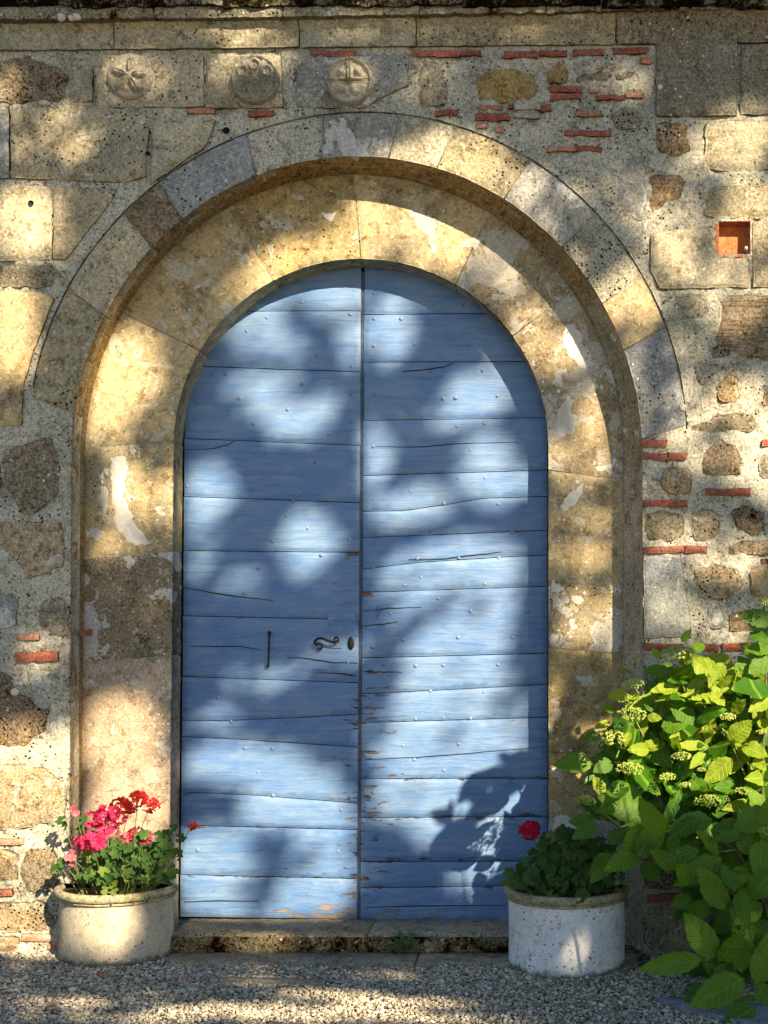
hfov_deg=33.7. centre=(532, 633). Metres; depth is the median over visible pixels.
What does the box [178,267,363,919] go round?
door leaf
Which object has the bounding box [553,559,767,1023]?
hydrangea bush
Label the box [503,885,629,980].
flower pot
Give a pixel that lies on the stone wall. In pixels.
(638, 128)
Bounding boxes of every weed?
[386,930,420,955]
[473,931,490,946]
[599,976,613,983]
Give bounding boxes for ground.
[0,920,766,1023]
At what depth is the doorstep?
4.83 m
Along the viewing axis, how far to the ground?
4.27 m
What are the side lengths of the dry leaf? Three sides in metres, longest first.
0.049 x 0.023 x 0.009 m
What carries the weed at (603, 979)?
on the ground
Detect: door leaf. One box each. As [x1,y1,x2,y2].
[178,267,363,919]
[360,267,548,919]
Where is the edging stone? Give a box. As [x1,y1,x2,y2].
[202,976,326,987]
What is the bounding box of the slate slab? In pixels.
[654,997,767,1023]
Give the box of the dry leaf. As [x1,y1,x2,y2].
[46,1002,60,1005]
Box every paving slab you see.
[165,952,417,968]
[415,953,638,967]
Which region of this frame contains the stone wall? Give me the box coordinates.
[0,0,767,953]
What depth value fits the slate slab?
4.07 m
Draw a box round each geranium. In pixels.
[49,789,197,894]
[501,820,625,903]
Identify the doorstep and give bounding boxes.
[171,919,508,955]
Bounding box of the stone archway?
[33,113,686,952]
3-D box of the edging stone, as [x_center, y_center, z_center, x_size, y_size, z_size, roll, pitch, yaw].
[-0.960,1.247,4.450,0.462,0.031,0.055,0,0,6]
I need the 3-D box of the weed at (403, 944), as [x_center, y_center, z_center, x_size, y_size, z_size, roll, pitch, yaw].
[-0.496,1.183,4.804,0.138,0.099,0.091,0,0,-23]
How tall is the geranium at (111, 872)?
0.404 m
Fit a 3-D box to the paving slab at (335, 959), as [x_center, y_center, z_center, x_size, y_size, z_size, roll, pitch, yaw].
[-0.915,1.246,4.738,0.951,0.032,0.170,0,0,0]
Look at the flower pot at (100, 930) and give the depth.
4.67 m
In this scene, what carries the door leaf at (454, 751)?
attached to the stone archway
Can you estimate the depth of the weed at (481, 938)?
4.82 m
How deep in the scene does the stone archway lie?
5.01 m
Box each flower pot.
[53,883,178,967]
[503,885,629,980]
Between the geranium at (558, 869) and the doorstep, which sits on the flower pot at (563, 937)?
the geranium at (558, 869)
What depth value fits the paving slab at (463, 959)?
4.72 m

